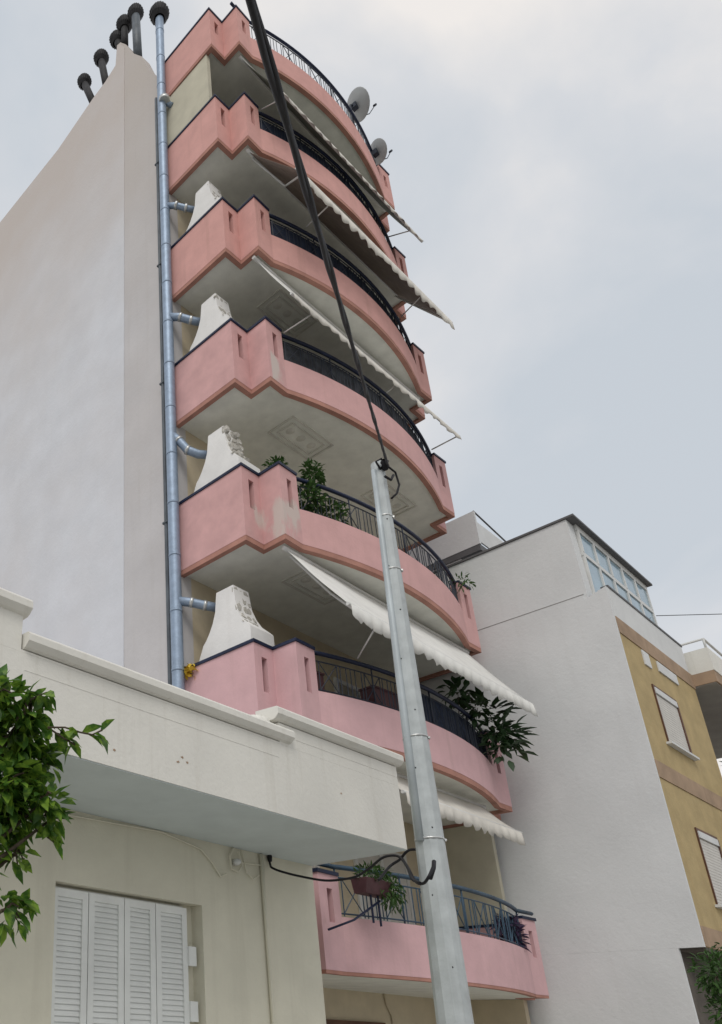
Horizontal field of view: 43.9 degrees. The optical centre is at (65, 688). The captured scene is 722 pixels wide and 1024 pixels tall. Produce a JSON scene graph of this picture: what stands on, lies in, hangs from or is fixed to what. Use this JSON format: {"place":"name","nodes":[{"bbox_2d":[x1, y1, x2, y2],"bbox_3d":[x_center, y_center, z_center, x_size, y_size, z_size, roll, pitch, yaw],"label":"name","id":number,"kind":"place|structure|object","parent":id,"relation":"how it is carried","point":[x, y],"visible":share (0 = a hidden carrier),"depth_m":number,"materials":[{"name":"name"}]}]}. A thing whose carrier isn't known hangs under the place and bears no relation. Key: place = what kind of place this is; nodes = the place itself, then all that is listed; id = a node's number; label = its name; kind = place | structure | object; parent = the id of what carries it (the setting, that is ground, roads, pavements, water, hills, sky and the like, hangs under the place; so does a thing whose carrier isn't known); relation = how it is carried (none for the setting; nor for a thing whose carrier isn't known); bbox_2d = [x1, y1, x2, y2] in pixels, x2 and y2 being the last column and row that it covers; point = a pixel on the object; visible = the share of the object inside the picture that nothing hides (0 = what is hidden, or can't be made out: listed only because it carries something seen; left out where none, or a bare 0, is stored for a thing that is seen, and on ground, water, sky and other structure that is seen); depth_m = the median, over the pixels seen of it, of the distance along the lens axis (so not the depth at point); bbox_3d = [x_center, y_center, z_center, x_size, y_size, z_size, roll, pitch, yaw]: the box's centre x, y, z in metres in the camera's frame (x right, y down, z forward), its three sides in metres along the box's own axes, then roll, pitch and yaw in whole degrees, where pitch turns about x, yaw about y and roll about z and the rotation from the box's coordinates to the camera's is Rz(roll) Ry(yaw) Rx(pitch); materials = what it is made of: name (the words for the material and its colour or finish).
{"place":"outdoors","nodes":[
{"label":"outdoors","id":0,"kind":"place"},
{"bbox_2d":[0,0,721,775],"label":"sky","id":1,"kind":"structure","parent":0,"point":[556,165],"materials":[{"name":"grey"}]},
{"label":"pavement","id":2,"kind":"structure","parent":0,"visible":0},
{"bbox_2d":[0,664,113,948],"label":"orange tree","id":3,"kind":"object","parent":2,"relation":"on","point":[25,779],"visible":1,"depth_m":3.06,"materials":[{"name":"green plant"}]},
{"bbox_2d":[0,588,406,1023],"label":"single storey house","id":4,"kind":"structure","parent":2,"relation":"on","point":[162,892],"depth_m":7.43,"materials":[{"name":"beige paint"}]},
{"bbox_2d":[56,886,182,907],"bbox_3d":[0.463,3.245,7.014,1.670,2.800,0.029,19,-29,-34],"label":"window back","id":5,"kind":"structure","parent":4,"relation":"in","point":[56,886],"depth_m":7.54,"materials":[{"name":"paint"}]},
{"bbox_2d":[267,848,435,884],"bbox_3d":[2.729,1.699,7.657,0.454,0.728,2.568,8,-24,-14],"label":"service cable","id":6,"kind":"object","parent":4,"relation":"attached to","point":[430,875],"visible":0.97,"depth_m":7.33,"materials":[{"name":"black rubber"}]},
{"bbox_2d":[0,1,548,1023],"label":"apartment building","id":7,"kind":"structure","parent":2,"relation":"on","point":[82,551],"depth_m":14.76,"materials":[{"name":"paint"}]},
{"bbox_2d":[77,73,93,102],"bbox_3d":[0.599,-15.815,21.329,0.399,1.841,0.752,19,-29,-34],"label":"roof flue","id":8,"kind":"object","parent":7,"relation":"on","point":[84,81],"visible":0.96,"depth_m":21.56,"materials":[{"name":"metal"}]},
{"bbox_2d":[93,48,108,84],"bbox_3d":[0.967,-16.024,20.908,0.420,1.889,0.566,19,-29,-34],"label":"roof flue","id":9,"kind":"object","parent":7,"relation":"on","point":[101,58],"visible":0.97,"depth_m":21.06,"materials":[{"name":"metal"}]},
{"bbox_2d":[109,29,120,49],"bbox_3d":[1.335,-16.550,20.638,0.420,0.876,0.444,19,-29,-34],"label":"roof flue","id":10,"kind":"object","parent":7,"relation":"on","point":[115,38],"visible":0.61,"depth_m":20.57,"materials":[{"name":"metal"}]},
{"bbox_2d":[116,14,131,45],"bbox_3d":[1.504,-16.723,20.481,0.441,1.135,0.445,19,-29,-34],"label":"roof flue","id":11,"kind":"object","parent":7,"relation":"on","point":[123,24],"visible":0.91,"depth_m":20.43,"materials":[{"name":"metal"}]},
{"bbox_2d":[127,2,143,55],"bbox_3d":[1.742,-16.199,19.894,0.420,2.228,0.424,19,-29,-34],"label":"roof flue","id":12,"kind":"object","parent":7,"relation":"on","point":[135,13],"visible":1,"depth_m":19.91,"materials":[{"name":"metal"}]},
{"bbox_2d":[154,97,171,684],"bbox_3d":[1.694,-3.589,13.620,0.090,20.500,0.110,19,-29,-34],"label":"drain pipe","id":13,"kind":"object","parent":7,"relation":"attached to","point":[161,384],"visible":0.55,"depth_m":14.09,"materials":[{"name":"grey metal"}]},
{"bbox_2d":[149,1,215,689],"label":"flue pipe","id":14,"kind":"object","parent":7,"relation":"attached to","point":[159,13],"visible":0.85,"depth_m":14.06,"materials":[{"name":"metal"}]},
{"bbox_2d":[184,663,197,679],"bbox_3d":[1.833,-0.246,11.848,0.215,0.349,0.324,19,-29,-34],"label":"yellow cloth","id":15,"kind":"object","parent":7,"relation":"attached to","point":[188,670],"visible":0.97,"depth_m":11.82,"materials":[{"name":"yellow fabric"}]},
{"bbox_2d":[186,181,221,230],"bbox_3d":[2.839,-8.592,15.389,0.705,2.290,1.002,19,-29,-34],"label":"barbecue","id":16,"kind":"object","parent":7,"relation":"on","point":[208,196],"visible":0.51,"depth_m":15.46,"materials":[{"name":"stone"}]},
{"bbox_2d":[190,293,241,350],"bbox_3d":[2.744,-5.842,14.193,0.719,2.290,1.002,19,-29,-34],"label":"barbecue","id":17,"kind":"object","parent":7,"relation":"on","point":[215,312],"visible":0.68,"depth_m":14.26,"materials":[{"name":"stone"}]},
{"bbox_2d":[194,425,259,491],"bbox_3d":[2.660,-3.095,13.007,0.705,2.305,1.002,19,-29,-34],"label":"barbecue","id":18,"kind":"object","parent":7,"relation":"on","point":[225,449],"visible":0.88,"depth_m":13.02,"materials":[{"name":"stone"}]},
{"bbox_2d":[199,585,274,660],"bbox_3d":[2.573,-0.339,11.814,0.700,2.295,1.002,19,-29,-34],"label":"barbecue","id":19,"kind":"object","parent":7,"relation":"on","point":[235,622],"visible":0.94,"depth_m":11.81,"materials":[{"name":"stone"}]},
{"bbox_2d":[261,455,287,466],"bbox_3d":[3.272,-3.337,12.499,0.451,0.601,0.399,-1,-24,7],"label":"potted plant","id":20,"kind":"object","parent":7,"relation":"on","point":[282,458],"visible":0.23,"depth_m":12.49,"materials":[{"name":"green plant"}]},
{"bbox_2d":[316,671,324,691],"bbox_3d":[3.406,-0.014,11.288,0.462,0.470,0.248,15,-27,-28],"label":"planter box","id":21,"kind":"object","parent":7,"relation":"attached to","point":[321,678],"visible":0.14,"depth_m":11.31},
{"bbox_2d":[297,458,348,524],"bbox_3d":[4.001,-2.856,12.640,1.148,1.653,0.655,19,-29,-34],"label":"potted tree","id":22,"kind":"object","parent":7,"relation":"on","point":[318,475],"visible":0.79,"depth_m":12.60,"materials":[{"name":"green plant"}]},
{"bbox_2d":[239,55,422,242],"bbox_3d":[5.885,-11.600,17.450,5.320,1.919,0.775,19,-29,-34],"label":"awning","id":23,"kind":"object","parent":7,"relation":"attached to","point":[322,140],"visible":0.96,"depth_m":17.33,"materials":[{"name":"grey fabric"}]},
{"bbox_2d":[333,677,360,699],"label":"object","id":24,"kind":"structure","parent":7,"relation":"in","point":[344,684],"depth_m":14.72,"materials":[{"name":"metal"}]},
{"bbox_2d":[246,148,454,329],"bbox_3d":[5.822,-8.905,16.113,5.270,1.929,1.057,19,-29,-34],"label":"awning","id":25,"kind":"object","parent":7,"relation":"attached to","point":[343,229],"visible":0.93,"depth_m":16.00,"materials":[{"name":"white fabric"}]},
{"bbox_2d":[326,1019,385,1023],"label":"entrance door","id":26,"kind":"structure","parent":7,"relation":"in","point":[328,1021],"depth_m":11.87,"materials":[{"name":"brown wood"}]},
{"bbox_2d":[252,255,461,449],"bbox_3d":[5.598,-6.221,15.045,5.360,1.714,0.745,19,-29,-34],"label":"awning","id":27,"kind":"object","parent":7,"relation":"on","point":[340,333],"visible":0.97,"depth_m":14.69,"materials":[{"name":"fabric"}]},
{"bbox_2d":[347,86,376,123],"bbox_3d":[7.053,-13.584,19.135,0.620,1.437,0.676,-19,-31,40],"label":"satellite dish","id":28,"kind":"object","parent":7,"relation":"attached to","point":[358,102],"visible":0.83,"depth_m":19.13,"materials":[{"name":"metal"}]},
{"bbox_2d":[328,860,407,930],"bbox_3d":[3.641,2.492,9.631,1.473,0.914,0.396,19,-29,-34],"label":"hanging planter","id":29,"kind":"object","parent":7,"relation":"hanging from","point":[372,886],"visible":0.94,"depth_m":9.73,"materials":[{"name":"green plant"}]},
{"bbox_2d":[358,686,398,709],"bbox_3d":[4.683,0.275,11.859,0.710,0.470,0.249,16,-27,-30],"label":"planter box","id":30,"kind":"object","parent":7,"relation":"attached to","point":[369,690],"visible":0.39,"depth_m":11.77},
{"bbox_2d":[371,138,392,164],"bbox_3d":[7.717,-12.984,19.655,0.547,0.789,0.514,19,-29,-34],"label":"satellite dish","id":31,"kind":"object","parent":7,"relation":"attached to","point":[379,149],"visible":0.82,"depth_m":19.57,"materials":[{"name":"metal"}]},
{"bbox_2d":[353,853,414,924],"bbox_3d":[5.380,3.766,13.408,1.600,2.200,0.040,19,-29,-34],"label":"balcony door","id":32,"kind":"structure","parent":7,"relation":"in","point":[399,867],"depth_m":13.71,"materials":[{"name":"grey glass"}]},
{"bbox_2d":[282,546,537,716],"bbox_3d":[5.539,-0.763,12.584,5.300,1.664,0.997,19,-29,-34],"label":"awning","id":33,"kind":"object","parent":7,"relation":"attached to","point":[369,610],"visible":0.88,"depth_m":12.19,"materials":[{"name":"fabric"}]},
{"bbox_2d":[397,773,525,844],"bbox_3d":[5.724,1.758,11.994,3.420,0.786,0.599,19,-29,-34],"label":"awning","id":34,"kind":"object","parent":7,"relation":"attached to","point":[458,809],"visible":0.66,"depth_m":12.09,"materials":[{"name":"fabric"}]},
{"bbox_2d":[450,571,475,594],"bbox_3d":[7.205,-1.604,14.775,0.857,1.246,0.476,2,-23,0],"label":"potted plant","id":35,"kind":"object","parent":7,"relation":"on","point":[470,582],"visible":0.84,"depth_m":14.92,"materials":[{"name":"green plant"}]},
{"bbox_2d":[436,675,537,771],"bbox_3d":[6.982,0.783,13.411,2.015,1.769,1.101,8,-24,-13],"label":"rubber plant","id":36,"kind":"object","parent":7,"relation":"on","point":[501,736],"visible":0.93,"depth_m":13.32,"materials":[{"name":"green plant"}]},
{"bbox_2d":[490,912,530,951],"bbox_3d":[6.822,3.945,12.262,0.484,1.046,0.899,-15,-28,33],"label":"potted plant","id":37,"kind":"object","parent":7,"relation":"on","point":[519,926],"visible":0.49,"depth_m":12.30,"materials":[{"name":"purple plant"}]},
{"bbox_2d":[371,459,473,1023],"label":"utility pole","id":38,"kind":"object","parent":2,"relation":"on","point":[451,998],"visible":0.98,"depth_m":7.00,"materials":[{"name":"metal"}]},
{"bbox_2d":[245,0,399,498],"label":"overhead cable","id":39,"kind":"object","parent":38,"relation":"attached to","point":[268,62],"visible":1,"depth_m":3.18,"materials":[{"name":"black rubber"}]},
{"bbox_2d":[407,510,721,1023],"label":"corner building","id":40,"kind":"structure","parent":2,"relation":"on","point":[611,873],"depth_m":13.50,"materials":[{"name":"paint"}]},
{"bbox_2d":[573,524,657,624],"bbox_3d":[10.744,-1.872,15.537,3.390,1.554,0.075,19,-29,-34],"label":"window frame","id":41,"kind":"structure","parent":40,"relation":"in","point":[602,569],"depth_m":15.44,"materials":[{"name":"white metal"}]},
{"bbox_2d":[641,650,651,668],"bbox_3d":[10.175,-0.514,14.065,0.300,0.280,0.020,19,-29,-34],"label":"vent window","id":42,"kind":"structure","parent":40,"relation":"in","point":[645,656],"depth_m":14.04,"materials":[{"name":"white paint"}]},
{"bbox_2d":[656,661,678,684],"bbox_3d":[10.983,-0.278,14.650,0.950,0.200,0.020,19,-29,-34],"label":"vent window","id":43,"kind":"structure","parent":40,"relation":"in","point":[661,668],"depth_m":14.61,"materials":[{"name":"white paint"}]},
{"bbox_2d":[651,684,699,760],"bbox_3d":[10.539,0.572,13.890,1.320,1.110,0.080,19,-29,-34],"label":"window","id":44,"kind":"structure","parent":40,"relation":"in","point":[669,711],"depth_m":13.87,"materials":[{"name":"white plastic"}]},
{"bbox_2d":[656,614,717,615],"bbox_3d":[15.842,-1.788,17.279,7.606,1.465,0.080,6,-24,-9],"label":"overhead wire","id":45,"kind":"object","parent":40,"relation":"attached to","point":[690,614],"visible":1,"depth_m":16.59,"materials":[{"name":"grey metal"}]},
{"bbox_2d":[694,827,721,908],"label":"window","id":46,"kind":"structure","parent":40,"relation":"in","point":[711,854],"depth_m":12.88,"materials":[{"name":"white plastic"}]},
{"bbox_2d":[686,942,721,1023],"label":"orange tree","id":47,"kind":"object","parent":2,"relation":"on","point":[713,985],"visible":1,"depth_m":9.74,"materials":[{"name":"green plant"}]}
]}

